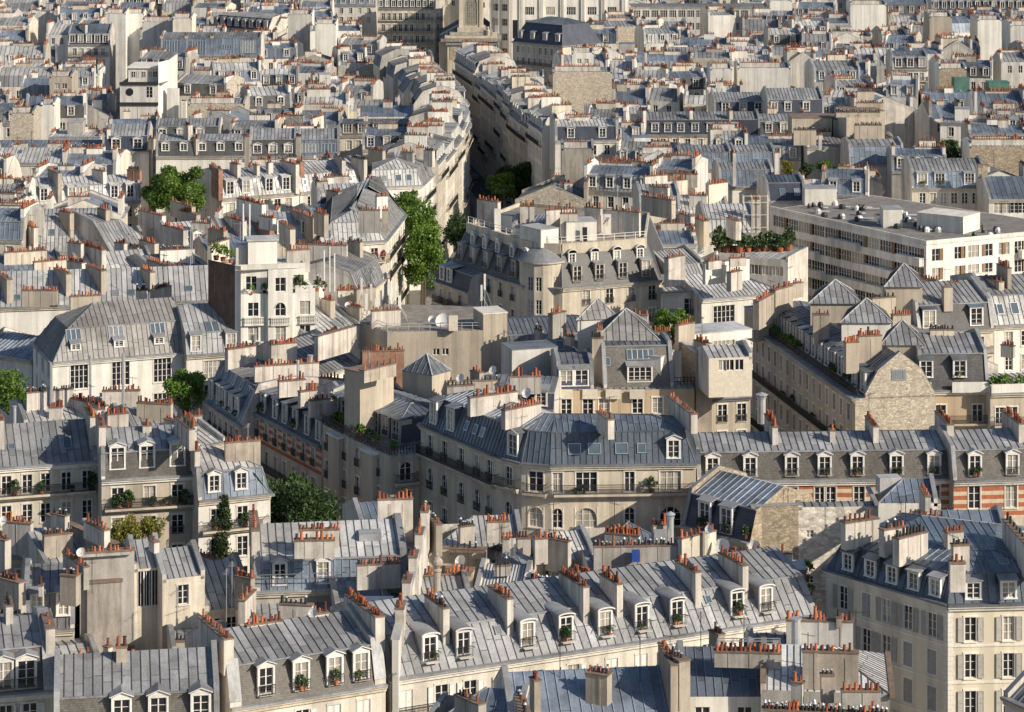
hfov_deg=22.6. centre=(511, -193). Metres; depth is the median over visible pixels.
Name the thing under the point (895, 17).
mansard house
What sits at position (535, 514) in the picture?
window
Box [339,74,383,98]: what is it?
mansard house
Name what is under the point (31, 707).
window
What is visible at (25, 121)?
party wall building
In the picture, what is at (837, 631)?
apartment building
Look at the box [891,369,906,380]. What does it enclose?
gable window
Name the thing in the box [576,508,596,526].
window
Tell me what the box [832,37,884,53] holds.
mansard house
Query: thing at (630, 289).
window
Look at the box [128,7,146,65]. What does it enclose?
party wall building
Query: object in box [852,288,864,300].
window
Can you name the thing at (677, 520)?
window
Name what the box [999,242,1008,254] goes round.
window
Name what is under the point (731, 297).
apartment building
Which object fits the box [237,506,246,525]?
window
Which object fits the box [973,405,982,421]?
window
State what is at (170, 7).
mansard house
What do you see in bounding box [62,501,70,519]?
window
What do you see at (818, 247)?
window
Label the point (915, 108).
zinc roofed house
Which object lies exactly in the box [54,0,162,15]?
apartment building
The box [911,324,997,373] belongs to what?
apartment building
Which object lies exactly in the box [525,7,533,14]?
window
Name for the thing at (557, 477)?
window
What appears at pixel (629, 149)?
mansard house
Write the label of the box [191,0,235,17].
tall narrow house
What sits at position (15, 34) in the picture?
zinc roofed house
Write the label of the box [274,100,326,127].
zinc roofed house
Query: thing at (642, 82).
tall narrow house
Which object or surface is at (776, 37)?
slate mansard house
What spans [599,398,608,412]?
window
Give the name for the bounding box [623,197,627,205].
window
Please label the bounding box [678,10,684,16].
window
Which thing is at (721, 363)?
window
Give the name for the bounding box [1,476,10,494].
window
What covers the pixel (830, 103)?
slate mansard house
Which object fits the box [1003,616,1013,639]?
window
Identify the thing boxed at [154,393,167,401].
window
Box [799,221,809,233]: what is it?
window
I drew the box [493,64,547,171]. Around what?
apartment building
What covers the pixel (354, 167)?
apartment building
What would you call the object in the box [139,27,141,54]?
tall narrow house
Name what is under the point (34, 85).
mansard house
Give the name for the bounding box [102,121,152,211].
apartment building
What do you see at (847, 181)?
mansard house
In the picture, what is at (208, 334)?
apartment building
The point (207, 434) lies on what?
apartment building
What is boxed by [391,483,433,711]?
party wall
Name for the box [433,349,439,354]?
window
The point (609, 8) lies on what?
window
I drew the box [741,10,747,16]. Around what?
window
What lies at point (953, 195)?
window
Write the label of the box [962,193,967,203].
window
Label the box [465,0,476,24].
window
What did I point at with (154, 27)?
party wall building
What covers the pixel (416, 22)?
apartment building
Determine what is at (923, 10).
mansard house
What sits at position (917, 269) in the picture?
window
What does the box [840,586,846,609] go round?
window
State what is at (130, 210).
window
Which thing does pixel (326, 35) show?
party wall building
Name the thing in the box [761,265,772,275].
window
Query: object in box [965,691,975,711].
window
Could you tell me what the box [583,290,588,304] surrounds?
window
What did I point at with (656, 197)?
apartment building
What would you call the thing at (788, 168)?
bush
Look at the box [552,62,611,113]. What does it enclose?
party wall building
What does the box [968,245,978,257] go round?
window
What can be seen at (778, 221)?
window
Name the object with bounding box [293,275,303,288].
window
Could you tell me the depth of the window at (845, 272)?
409.97 m
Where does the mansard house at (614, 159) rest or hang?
on the ground
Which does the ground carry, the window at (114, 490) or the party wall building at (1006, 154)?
the party wall building at (1006, 154)
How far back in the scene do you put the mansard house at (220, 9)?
814.04 m
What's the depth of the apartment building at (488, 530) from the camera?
238.93 m
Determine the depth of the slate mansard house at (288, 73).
616.37 m
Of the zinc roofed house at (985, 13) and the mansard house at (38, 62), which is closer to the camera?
the mansard house at (38, 62)
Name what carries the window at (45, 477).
in the apartment building at (47, 466)
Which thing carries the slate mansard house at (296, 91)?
on the ground
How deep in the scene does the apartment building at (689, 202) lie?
427.94 m
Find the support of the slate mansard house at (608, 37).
on the ground
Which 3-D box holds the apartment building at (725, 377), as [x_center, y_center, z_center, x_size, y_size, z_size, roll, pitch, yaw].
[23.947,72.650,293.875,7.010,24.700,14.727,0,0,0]
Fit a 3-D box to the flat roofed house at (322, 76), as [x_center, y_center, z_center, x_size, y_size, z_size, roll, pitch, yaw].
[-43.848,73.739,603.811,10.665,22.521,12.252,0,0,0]
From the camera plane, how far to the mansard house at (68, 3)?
835.33 m
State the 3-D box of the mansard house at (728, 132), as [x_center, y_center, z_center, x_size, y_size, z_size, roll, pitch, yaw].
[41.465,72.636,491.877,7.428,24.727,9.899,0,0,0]
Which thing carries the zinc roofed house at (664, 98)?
on the ground
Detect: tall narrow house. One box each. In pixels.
[33,156,101,177]
[108,103,158,211]
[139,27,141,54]
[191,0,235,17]
[204,0,240,11]
[267,150,331,163]
[282,55,336,86]
[310,17,361,50]
[586,14,638,49]
[602,8,634,20]
[612,74,652,87]
[655,140,707,193]
[656,204,697,252]
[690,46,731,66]
[700,4,735,37]
[800,11,849,31]
[801,118,853,178]
[901,40,942,60]
[961,106,1023,140]
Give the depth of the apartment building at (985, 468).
258.45 m
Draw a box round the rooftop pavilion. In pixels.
[866,462,937,522]
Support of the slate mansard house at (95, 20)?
on the ground
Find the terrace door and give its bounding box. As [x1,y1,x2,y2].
[582,227,586,241]
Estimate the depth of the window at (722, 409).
292.77 m
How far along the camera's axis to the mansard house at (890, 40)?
694.59 m
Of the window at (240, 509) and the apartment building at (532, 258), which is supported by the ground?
the apartment building at (532, 258)
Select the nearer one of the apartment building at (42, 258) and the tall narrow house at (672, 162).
the apartment building at (42, 258)
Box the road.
[431,164,503,304]
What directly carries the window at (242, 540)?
in the apartment building at (232, 468)
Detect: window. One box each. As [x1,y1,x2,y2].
[0,705,12,711]
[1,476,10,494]
[1,506,10,524]
[16,570,20,578]
[22,474,31,493]
[22,504,31,520]
[23,703,35,711]
[41,473,49,491]
[41,503,49,521]
[55,83,59,88]
[60,122,64,129]
[62,83,66,88]
[62,471,70,490]
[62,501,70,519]
[70,364,87,388]
[76,604,79,624]
[82,470,91,488]
[82,499,91,517]
[112,361,128,385]
[112,488,122,506]
[126,88,132,95]
[128,206,131,216]
[131,71,135,76]
[137,570,156,606]
[144,486,154,504]
[146,87,151,97]
[154,358,170,381]
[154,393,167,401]
[172,484,182,502]
[172,514,182,532]
[178,584,187,603]
[204,360,220,379]
[204,385,208,400]
[211,509,220,528]
[211,539,220,557]
[226,617,234,627]
[229,203,234,210]
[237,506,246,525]
[237,536,246,555]
[246,276,255,289]
[248,303,257,316]
[248,327,257,340]
[266,424,267,440]
[275,199,279,205]
[275,278,284,291]
[275,303,284,315]
[275,327,284,339]
[286,198,290,208]
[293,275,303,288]
[293,438,295,448]
[300,301,309,314]
[300,325,309,331]
[312,447,314,465]
[347,140,351,149]
[356,140,360,149]
[356,449,358,465]
[356,476,358,493]
[371,248,377,258]
[400,461,410,480]
[429,435,432,449]
[429,469,432,487]
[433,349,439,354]
[436,684,446,700]
[442,348,448,354]
[443,441,446,459]
[443,475,446,494]
[443,508,446,523]
[460,448,463,463]
[460,483,463,502]
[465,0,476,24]
[465,680,475,694]
[476,455,479,474]
[476,490,479,509]
[488,460,491,480]
[488,495,491,514]
[493,4,498,10]
[502,4,506,10]
[502,19,506,25]
[502,33,506,40]
[506,466,511,484]
[506,502,511,514]
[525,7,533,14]
[528,277,532,290]
[528,299,532,313]
[529,471,542,491]
[529,507,542,526]
[536,277,541,290]
[536,300,541,313]
[546,7,554,14]
[553,473,562,491]
[554,509,562,527]
[561,399,571,412]
[567,7,575,14]
[568,664,577,668]
[576,472,596,491]
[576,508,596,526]
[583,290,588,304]
[583,399,592,412]
[588,7,595,14]
[593,196,598,206]
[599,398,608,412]
[604,145,609,154]
[606,289,612,302]
[608,7,615,10]
[608,196,613,206]
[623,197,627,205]
[625,472,634,490]
[625,508,634,523]
[628,287,633,300]
[632,399,642,413]
[633,10,639,16]
[642,10,648,16]
[649,285,654,298]
[649,308,654,321]
[651,10,657,16]
[652,397,662,412]
[653,105,657,111]
[660,10,666,16]
[660,471,680,490]
[660,507,680,525]
[669,10,675,16]
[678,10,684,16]
[684,298,690,313]
[687,10,693,16]
[695,707,709,711]
[697,139,702,144]
[714,305,733,321]
[714,339,733,344]
[718,360,724,370]
[718,404,726,421]
[725,360,732,370]
[735,359,742,369]
[737,403,745,420]
[737,707,751,711]
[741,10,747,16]
[752,264,761,274]
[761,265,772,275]
[771,266,782,275]
[774,215,783,227]
[787,218,797,230]
[787,238,797,246]
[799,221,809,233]
[799,239,809,249]
[800,369,801,384]
[806,530,813,537]
[806,576,813,582]
[808,277,810,287]
[812,260,823,270]
[812,278,823,289]
[813,224,823,236]
[813,242,823,254]
[813,379,814,393]
[815,487,823,501]
[820,384,821,398]
[825,227,836,237]
[825,245,836,258]
[825,263,837,275]
[827,389,828,404]
[827,487,835,501]
[834,394,835,409]
[839,230,850,240]
[839,248,850,261]
[839,267,850,277]
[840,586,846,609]
[841,399,842,414]
[848,404,849,419]
[852,233,863,246]
[852,251,863,263]
[852,270,864,280]
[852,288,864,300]
[854,486,863,500]
[863,628,869,651]
[866,273,878,284]
[866,292,878,298]
[867,236,878,249]
[867,255,878,265]
[880,239,891,252]
[880,258,891,268]
[880,277,886,285]
[883,599,889,622]
[883,635,889,653]
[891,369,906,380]
[895,243,907,253]
[904,605,911,629]
[909,246,920,256]
[909,265,920,276]
[919,193,924,202]
[928,612,935,636]
[930,193,935,203]
[932,248,940,260]
[932,268,942,279]
[936,405,945,413]
[936,485,939,499]
[941,193,945,203]
[949,127,953,135]
[951,193,956,203]
[954,246,964,258]
[954,265,964,274]
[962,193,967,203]
[965,617,975,640]
[965,654,975,677]
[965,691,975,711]
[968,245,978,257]
[968,264,978,272]
[969,486,979,508]
[972,193,975,203]
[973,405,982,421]
[981,82,985,88]
[982,244,991,256]
[985,263,991,271]
[994,203,1001,212]
[996,407,1003,423]
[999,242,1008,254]
[1002,203,1009,212]
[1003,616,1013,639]
[1003,653,1013,676]
[1005,332,1011,343]
[1005,358,1011,369]
[1006,485,1016,507]
[1011,202,1018,212]
[1015,241,1022,252]
[1015,260,1022,271]
[1019,202,1023,212]
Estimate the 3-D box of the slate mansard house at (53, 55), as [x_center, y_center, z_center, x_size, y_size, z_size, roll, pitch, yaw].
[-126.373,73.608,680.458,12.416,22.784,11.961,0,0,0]
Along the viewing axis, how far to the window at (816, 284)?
416.42 m
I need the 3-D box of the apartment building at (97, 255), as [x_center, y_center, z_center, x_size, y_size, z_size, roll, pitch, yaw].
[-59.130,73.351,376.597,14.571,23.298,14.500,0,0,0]
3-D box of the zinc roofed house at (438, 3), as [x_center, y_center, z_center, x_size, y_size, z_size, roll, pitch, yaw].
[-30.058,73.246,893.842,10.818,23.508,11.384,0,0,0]
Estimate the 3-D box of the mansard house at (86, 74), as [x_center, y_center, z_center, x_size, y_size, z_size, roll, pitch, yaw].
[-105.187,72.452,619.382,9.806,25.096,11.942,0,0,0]
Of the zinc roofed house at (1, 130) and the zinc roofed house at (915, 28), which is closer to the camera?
the zinc roofed house at (1, 130)
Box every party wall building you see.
[10,102,40,139]
[41,95,59,139]
[49,68,77,95]
[106,6,130,101]
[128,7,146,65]
[142,14,172,50]
[173,11,195,31]
[188,89,248,117]
[288,8,314,54]
[315,17,337,56]
[526,68,543,84]
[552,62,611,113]
[561,137,593,186]
[571,45,593,65]
[638,143,679,158]
[707,60,731,84]
[734,59,789,91]
[767,0,791,10]
[846,0,885,31]
[924,10,951,42]
[933,60,966,90]
[962,132,1023,175]
[970,13,1001,59]
[1002,18,1023,49]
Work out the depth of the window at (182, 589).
221.00 m
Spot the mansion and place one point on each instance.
(144, 336)
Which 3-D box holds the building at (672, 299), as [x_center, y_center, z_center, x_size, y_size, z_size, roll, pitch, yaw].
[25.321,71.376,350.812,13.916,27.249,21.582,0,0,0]
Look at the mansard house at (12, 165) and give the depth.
457.25 m
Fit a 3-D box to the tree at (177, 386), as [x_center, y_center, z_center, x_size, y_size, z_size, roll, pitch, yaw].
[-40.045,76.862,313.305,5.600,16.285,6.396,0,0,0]
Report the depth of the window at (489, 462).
257.87 m
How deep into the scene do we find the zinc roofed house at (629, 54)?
678.71 m
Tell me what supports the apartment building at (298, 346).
on the ground
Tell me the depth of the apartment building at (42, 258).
372.34 m
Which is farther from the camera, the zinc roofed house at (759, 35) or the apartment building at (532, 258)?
the zinc roofed house at (759, 35)
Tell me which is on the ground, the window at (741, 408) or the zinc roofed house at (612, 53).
the zinc roofed house at (612, 53)
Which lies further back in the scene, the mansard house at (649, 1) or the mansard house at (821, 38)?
the mansard house at (649, 1)
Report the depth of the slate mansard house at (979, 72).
634.98 m
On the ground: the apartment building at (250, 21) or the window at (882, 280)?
the apartment building at (250, 21)
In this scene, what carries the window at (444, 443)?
in the apartment building at (484, 451)
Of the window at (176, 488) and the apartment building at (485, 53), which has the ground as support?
the apartment building at (485, 53)
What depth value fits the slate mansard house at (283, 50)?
672.67 m
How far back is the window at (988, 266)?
398.03 m
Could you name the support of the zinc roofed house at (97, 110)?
on the ground
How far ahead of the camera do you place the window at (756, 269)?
395.85 m
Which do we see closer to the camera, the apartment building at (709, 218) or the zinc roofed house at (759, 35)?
the apartment building at (709, 218)
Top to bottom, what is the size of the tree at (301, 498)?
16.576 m
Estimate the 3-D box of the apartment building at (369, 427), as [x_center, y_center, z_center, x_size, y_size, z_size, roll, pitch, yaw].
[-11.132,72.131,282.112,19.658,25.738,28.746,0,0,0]
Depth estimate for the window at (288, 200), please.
441.55 m
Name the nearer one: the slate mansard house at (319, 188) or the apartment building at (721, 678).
the apartment building at (721, 678)
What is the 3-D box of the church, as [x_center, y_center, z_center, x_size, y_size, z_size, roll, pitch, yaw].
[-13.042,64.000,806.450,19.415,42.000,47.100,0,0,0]
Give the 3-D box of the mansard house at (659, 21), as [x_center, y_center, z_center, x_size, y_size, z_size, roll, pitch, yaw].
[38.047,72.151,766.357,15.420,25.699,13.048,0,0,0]
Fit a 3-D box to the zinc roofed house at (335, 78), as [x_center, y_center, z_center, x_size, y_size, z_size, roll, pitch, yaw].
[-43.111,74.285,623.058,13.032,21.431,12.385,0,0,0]
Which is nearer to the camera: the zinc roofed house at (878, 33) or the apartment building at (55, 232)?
the apartment building at (55, 232)
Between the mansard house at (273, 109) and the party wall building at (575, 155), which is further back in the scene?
the mansard house at (273, 109)
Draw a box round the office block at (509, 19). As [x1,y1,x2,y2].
[490,0,628,59]
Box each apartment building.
[0,138,101,146]
[0,228,207,335]
[0,236,86,270]
[0,327,37,423]
[0,384,97,529]
[0,526,73,578]
[0,569,30,614]
[0,591,55,711]
[9,353,140,423]
[14,163,141,231]
[20,518,86,637]
[24,558,75,640]
[28,203,111,257]
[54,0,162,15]
[54,636,219,711]
[55,196,195,250]
[64,403,134,427]
[67,229,159,267]
[68,22,115,94]
[95,398,197,548]
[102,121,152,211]
[114,395,202,425]
[122,532,243,650]
[127,227,229,266]
[148,131,249,221]
[156,115,222,139]
[157,195,227,252]
[159,418,224,447]
[160,30,264,63]
[176,303,237,420]
[184,586,387,711]
[188,204,276,263]
[190,423,274,574]
[196,150,299,219]
[202,340,319,439]
[208,223,327,345]
[211,186,273,236]
[212,11,287,32]
[222,551,330,626]
[244,0,377,38]
[244,126,296,167]
[248,354,343,516]
[248,504,406,603]
[256,326,361,377]
[263,207,316,256]
[279,142,367,205]
[285,247,363,358]
[289,185,341,213]
[295,126,338,160]
[295,238,347,260]
[308,236,386,317]
[313,176,408,303]
[313,324,404,448]
[322,353,499,553]
[330,545,817,711]
[330,576,392,605]
[340,115,408,157]
[342,483,413,541]
[355,274,507,379]
[356,528,408,589]
[367,142,436,290]
[373,40,416,80]
[377,0,442,64]
[383,55,401,98]
[386,47,439,98]
[387,122,448,275]
[387,552,469,597]
[387,673,529,711]
[398,53,445,85]
[398,65,446,104]
[404,122,457,261]
[406,107,465,247]
[410,65,459,101]
[410,93,468,213]
[411,69,470,174]
[416,383,700,536]
[418,509,530,556]
[422,90,472,181]
[432,261,483,305]
[438,95,472,220]
[445,365,561,412]
[449,181,666,328]
[452,39,510,87]
[462,42,516,160]
[472,62,496,167]
[474,552,535,586]
[476,533,550,579]
[478,61,512,174]
[485,67,545,174]
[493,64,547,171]
[493,635,678,711]
[500,73,548,166]
[501,282,694,414]
[506,88,547,204]
[507,314,579,351]
[511,16,603,84]
[516,95,541,162]
[525,91,579,185]
[529,502,592,576]
[569,521,677,543]
[577,490,677,570]
[629,2,766,36]
[632,168,679,222]
[636,98,759,144]
[643,522,815,595]
[653,211,703,260]
[654,244,703,286]
[666,612,781,711]
[667,159,772,204]
[674,315,752,432]
[676,138,736,185]
[677,189,727,224]
[678,267,803,426]
[679,464,812,551]
[692,392,954,509]
[695,200,756,261]
[696,340,751,432]
[708,90,761,113]
[708,605,853,648]
[729,142,779,173]
[734,488,940,617]
[744,263,954,431]
[756,172,804,242]
[760,85,823,113]
[760,611,894,711]
[784,99,884,149]
[821,494,1023,711]
[840,136,902,196]
[879,0,927,14]
[882,259,994,362]
[886,49,927,90]
[897,504,1004,522]
[901,155,982,210]
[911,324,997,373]
[912,328,989,429]
[927,0,1023,15]
[929,406,1023,525]
[950,257,1023,372]
[951,77,1017,91]
[976,164,1023,217]
[986,339,1023,428]
[1000,670,1023,711]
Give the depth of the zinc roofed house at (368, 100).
569.09 m
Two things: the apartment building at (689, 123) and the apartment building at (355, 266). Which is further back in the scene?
the apartment building at (689, 123)
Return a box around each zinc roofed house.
[0,3,37,44]
[0,24,28,42]
[0,119,2,137]
[0,131,71,177]
[45,49,105,87]
[46,16,77,63]
[46,183,129,224]
[78,76,115,110]
[87,97,115,129]
[191,105,252,133]
[193,80,231,96]
[215,187,280,217]
[235,82,291,97]
[248,143,297,166]
[260,56,264,68]
[273,57,307,68]
[274,26,287,39]
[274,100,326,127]
[278,1,298,8]
[283,120,320,132]
[294,49,333,65]
[298,101,346,153]
[300,78,350,118]
[310,71,359,83]
[349,91,400,118]
[357,98,413,118]
[436,0,440,8]
[583,43,622,60]
[606,52,636,72]
[612,80,648,106]
[620,49,641,69]
[629,0,644,2]
[636,63,663,80]
[636,140,676,161]
[641,16,686,27]
[649,81,683,111]
[662,22,691,36]
[663,39,715,53]
[667,54,711,81]
[679,25,689,36]
[683,88,705,111]
[720,0,730,2]
[731,47,772,84]
[742,8,780,35]
[745,30,763,45]
[765,0,802,8]
[767,36,811,62]
[773,171,820,184]
[781,45,815,87]
[828,28,863,49]
[828,157,885,196]
[836,49,876,83]
[849,88,913,147]
[871,23,909,43]
[871,67,892,90]
[909,21,922,40]
[913,90,934,144]
[916,96,960,145]
[928,51,979,90]
[935,31,972,58]
[937,7,971,15]
[961,127,1019,157]
[965,10,994,15]
[986,160,1023,175]
[992,46,1023,87]
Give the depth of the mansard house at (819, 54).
675.62 m
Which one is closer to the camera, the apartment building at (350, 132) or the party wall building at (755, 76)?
the apartment building at (350, 132)
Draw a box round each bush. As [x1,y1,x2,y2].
[781,160,794,173]
[798,162,813,177]
[816,159,832,172]
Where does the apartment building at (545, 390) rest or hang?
on the ground
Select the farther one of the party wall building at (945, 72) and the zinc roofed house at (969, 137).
the party wall building at (945, 72)
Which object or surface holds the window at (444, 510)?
in the apartment building at (484, 451)
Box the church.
[438,0,500,77]
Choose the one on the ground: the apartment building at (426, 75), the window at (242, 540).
the apartment building at (426, 75)
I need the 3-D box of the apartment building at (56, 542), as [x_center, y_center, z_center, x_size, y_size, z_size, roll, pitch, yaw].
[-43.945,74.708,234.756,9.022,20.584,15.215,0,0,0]
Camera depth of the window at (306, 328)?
325.74 m
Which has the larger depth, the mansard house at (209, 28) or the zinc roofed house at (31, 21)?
the zinc roofed house at (31, 21)
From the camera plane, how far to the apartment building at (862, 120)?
501.07 m
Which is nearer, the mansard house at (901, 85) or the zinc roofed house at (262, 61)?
the mansard house at (901, 85)
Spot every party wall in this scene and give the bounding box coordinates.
[0,507,124,555]
[59,543,134,651]
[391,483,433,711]
[423,544,474,586]
[429,527,487,581]
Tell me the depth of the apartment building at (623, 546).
229.89 m
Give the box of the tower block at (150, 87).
[119,54,186,118]
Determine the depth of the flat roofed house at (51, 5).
835.43 m
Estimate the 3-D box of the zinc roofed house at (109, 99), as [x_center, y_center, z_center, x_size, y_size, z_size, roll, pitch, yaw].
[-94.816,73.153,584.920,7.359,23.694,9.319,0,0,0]
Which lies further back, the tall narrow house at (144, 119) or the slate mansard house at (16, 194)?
the tall narrow house at (144, 119)
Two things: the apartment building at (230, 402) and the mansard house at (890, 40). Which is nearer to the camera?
the apartment building at (230, 402)
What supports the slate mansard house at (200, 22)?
on the ground
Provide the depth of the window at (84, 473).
264.18 m
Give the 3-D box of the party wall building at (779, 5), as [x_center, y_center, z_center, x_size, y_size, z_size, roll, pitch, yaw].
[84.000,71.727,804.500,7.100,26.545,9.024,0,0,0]
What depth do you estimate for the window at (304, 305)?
325.74 m
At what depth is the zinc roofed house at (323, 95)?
564.02 m
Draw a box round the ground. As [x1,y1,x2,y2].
[116,102,752,431]
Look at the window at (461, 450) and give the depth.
262.57 m
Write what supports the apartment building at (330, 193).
on the ground
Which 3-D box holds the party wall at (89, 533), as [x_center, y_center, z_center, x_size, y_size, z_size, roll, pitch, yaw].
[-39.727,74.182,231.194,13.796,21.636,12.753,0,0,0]
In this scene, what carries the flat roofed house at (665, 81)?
on the ground
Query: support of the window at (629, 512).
in the apartment building at (484, 451)
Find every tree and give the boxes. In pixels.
[0,368,31,414]
[111,513,166,542]
[139,165,206,221]
[161,368,206,413]
[210,494,241,560]
[266,471,342,522]
[393,189,420,304]
[401,224,446,304]
[404,199,442,304]
[441,211,469,248]
[485,171,516,208]
[492,160,531,203]
[652,307,695,348]
[918,139,961,157]
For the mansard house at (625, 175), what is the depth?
445.09 m
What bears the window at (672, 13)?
in the apartment building at (689, 12)
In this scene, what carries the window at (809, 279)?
in the modern apartment block at (863, 247)
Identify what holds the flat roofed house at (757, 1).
on the ground
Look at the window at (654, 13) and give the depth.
815.11 m
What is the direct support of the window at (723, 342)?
in the apartment building at (731, 297)
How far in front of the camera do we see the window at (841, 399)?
294.50 m
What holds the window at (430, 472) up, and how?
in the apartment building at (484, 451)
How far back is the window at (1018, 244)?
400.66 m
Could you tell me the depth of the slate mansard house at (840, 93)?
586.42 m
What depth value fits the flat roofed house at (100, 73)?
639.17 m
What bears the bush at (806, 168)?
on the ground
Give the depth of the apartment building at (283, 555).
224.50 m
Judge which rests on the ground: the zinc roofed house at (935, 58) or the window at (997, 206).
the zinc roofed house at (935, 58)
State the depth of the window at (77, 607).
229.58 m
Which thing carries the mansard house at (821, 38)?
on the ground
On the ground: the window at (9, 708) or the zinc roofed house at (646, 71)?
the zinc roofed house at (646, 71)
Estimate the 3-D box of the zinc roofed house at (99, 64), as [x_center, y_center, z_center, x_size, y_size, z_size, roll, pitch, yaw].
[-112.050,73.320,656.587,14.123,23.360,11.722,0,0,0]
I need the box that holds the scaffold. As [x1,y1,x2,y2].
[743,194,768,244]
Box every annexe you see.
[55,633,134,653]
[166,541,225,648]
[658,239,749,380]
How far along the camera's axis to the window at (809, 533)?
241.83 m
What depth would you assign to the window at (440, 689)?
204.54 m
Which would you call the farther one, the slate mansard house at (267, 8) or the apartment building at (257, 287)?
the slate mansard house at (267, 8)
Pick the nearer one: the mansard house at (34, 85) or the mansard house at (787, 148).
the mansard house at (787, 148)
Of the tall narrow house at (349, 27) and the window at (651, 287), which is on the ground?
the tall narrow house at (349, 27)
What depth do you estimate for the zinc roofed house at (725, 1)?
888.73 m
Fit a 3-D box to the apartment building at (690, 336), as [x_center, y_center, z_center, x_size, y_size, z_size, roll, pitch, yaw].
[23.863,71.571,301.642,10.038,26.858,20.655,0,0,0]
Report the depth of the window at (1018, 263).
400.66 m
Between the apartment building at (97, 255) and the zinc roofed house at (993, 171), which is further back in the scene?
the zinc roofed house at (993, 171)
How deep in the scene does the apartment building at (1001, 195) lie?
440.08 m
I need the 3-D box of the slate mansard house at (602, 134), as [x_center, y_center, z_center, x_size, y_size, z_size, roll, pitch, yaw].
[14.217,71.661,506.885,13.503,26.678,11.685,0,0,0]
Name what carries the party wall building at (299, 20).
on the ground
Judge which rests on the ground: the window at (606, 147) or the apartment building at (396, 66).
the apartment building at (396, 66)
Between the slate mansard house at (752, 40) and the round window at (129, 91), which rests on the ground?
the slate mansard house at (752, 40)
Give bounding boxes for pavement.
[426,158,510,304]
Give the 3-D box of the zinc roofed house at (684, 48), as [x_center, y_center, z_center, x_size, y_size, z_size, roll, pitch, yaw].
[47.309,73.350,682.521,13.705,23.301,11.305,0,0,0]
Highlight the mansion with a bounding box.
[30,297,183,416]
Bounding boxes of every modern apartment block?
[709,225,807,301]
[770,185,1023,301]
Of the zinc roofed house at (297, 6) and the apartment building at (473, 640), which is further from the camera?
the zinc roofed house at (297, 6)
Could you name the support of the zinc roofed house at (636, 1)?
on the ground
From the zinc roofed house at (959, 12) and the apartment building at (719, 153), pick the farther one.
the zinc roofed house at (959, 12)
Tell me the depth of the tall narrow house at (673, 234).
386.04 m
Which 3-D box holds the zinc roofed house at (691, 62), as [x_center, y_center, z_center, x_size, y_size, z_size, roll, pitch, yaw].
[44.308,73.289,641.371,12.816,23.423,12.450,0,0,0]
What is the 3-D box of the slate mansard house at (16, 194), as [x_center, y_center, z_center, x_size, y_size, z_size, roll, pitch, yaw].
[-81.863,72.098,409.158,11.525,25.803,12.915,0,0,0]
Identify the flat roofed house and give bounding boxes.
[0,32,22,42]
[28,1,56,44]
[36,2,60,9]
[48,119,103,139]
[52,60,104,87]
[305,72,344,92]
[345,57,373,77]
[515,169,591,206]
[544,75,551,92]
[604,42,655,55]
[632,134,650,141]
[652,69,688,94]
[751,0,763,2]
[807,0,828,1]
[826,22,871,42]
[829,0,845,13]
[940,106,988,154]
[986,7,1009,19]
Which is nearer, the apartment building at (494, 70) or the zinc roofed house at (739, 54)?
the apartment building at (494, 70)
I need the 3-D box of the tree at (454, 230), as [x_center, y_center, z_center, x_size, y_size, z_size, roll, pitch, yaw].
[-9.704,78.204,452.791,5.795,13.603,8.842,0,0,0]
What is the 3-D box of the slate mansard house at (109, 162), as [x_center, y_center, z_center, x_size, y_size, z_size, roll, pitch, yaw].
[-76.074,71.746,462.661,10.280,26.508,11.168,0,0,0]
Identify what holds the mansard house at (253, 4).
on the ground
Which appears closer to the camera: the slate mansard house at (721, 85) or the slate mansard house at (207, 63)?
the slate mansard house at (721, 85)
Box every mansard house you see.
[0,5,22,16]
[0,30,50,66]
[0,59,58,98]
[0,88,11,102]
[0,93,25,139]
[0,152,22,177]
[0,160,35,199]
[0,176,39,204]
[0,186,44,253]
[1,0,48,16]
[11,54,53,66]
[20,64,71,100]
[26,88,86,129]
[34,42,56,62]
[57,3,102,22]
[58,56,95,92]
[61,0,111,7]
[62,133,119,174]
[74,137,131,173]
[77,14,105,23]
[85,1,113,14]
[116,0,157,13]
[126,0,156,15]
[138,36,199,77]
[162,0,192,16]
[163,10,212,27]
[178,66,244,117]
[191,56,216,74]
[196,23,226,31]
[206,6,243,15]
[208,7,245,16]
[210,54,261,86]
[229,110,284,133]
[240,76,291,111]
[243,25,275,40]
[245,2,293,13]
[249,0,273,7]
[257,100,297,119]
[260,0,293,7]
[260,60,298,86]
[265,33,297,68]
[267,38,303,56]
[292,71,335,106]
[294,6,332,24]
[299,0,334,15]
[311,160,375,204]
[332,43,367,75]
[339,27,386,60]
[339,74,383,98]
[362,109,410,158]
[419,45,433,61]
[441,0,458,27]
[483,0,489,21]
[549,109,617,177]
[552,47,608,66]
[583,64,637,80]
[583,146,657,210]
[584,91,650,121]
[586,98,628,122]
[590,22,617,49]
[597,154,634,164]
[606,111,644,140]
[615,127,680,159]
[617,15,663,27]
[634,22,680,50]
[641,0,662,2]
[642,47,690,66]
[653,0,683,2]
[657,54,705,94]
[677,31,729,46]
[679,0,694,2]
[695,0,719,2]
[706,78,742,110]
[707,121,747,144]
[716,38,771,54]
[730,32,757,45]
[731,0,752,2]
[741,100,804,135]
[748,119,800,173]
[752,5,794,25]
[763,21,800,46]
[781,16,828,32]
[792,43,847,60]
[795,0,837,20]
[801,27,830,50]
[802,7,846,17]
[804,45,860,93]
[821,54,870,76]
[821,80,848,112]
[821,161,869,199]
[824,73,872,93]
[828,83,885,96]
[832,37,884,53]
[849,41,904,83]
[883,27,921,47]
[885,128,892,138]
[886,9,919,28]
[886,69,919,106]
[887,132,946,198]
[914,3,957,23]
[919,83,983,105]
[923,9,975,41]
[925,32,979,55]
[954,52,992,88]
[962,4,1001,17]
[965,83,1023,113]
[978,94,1023,113]
[989,105,1023,124]
[1005,6,1023,18]
[1008,40,1023,51]

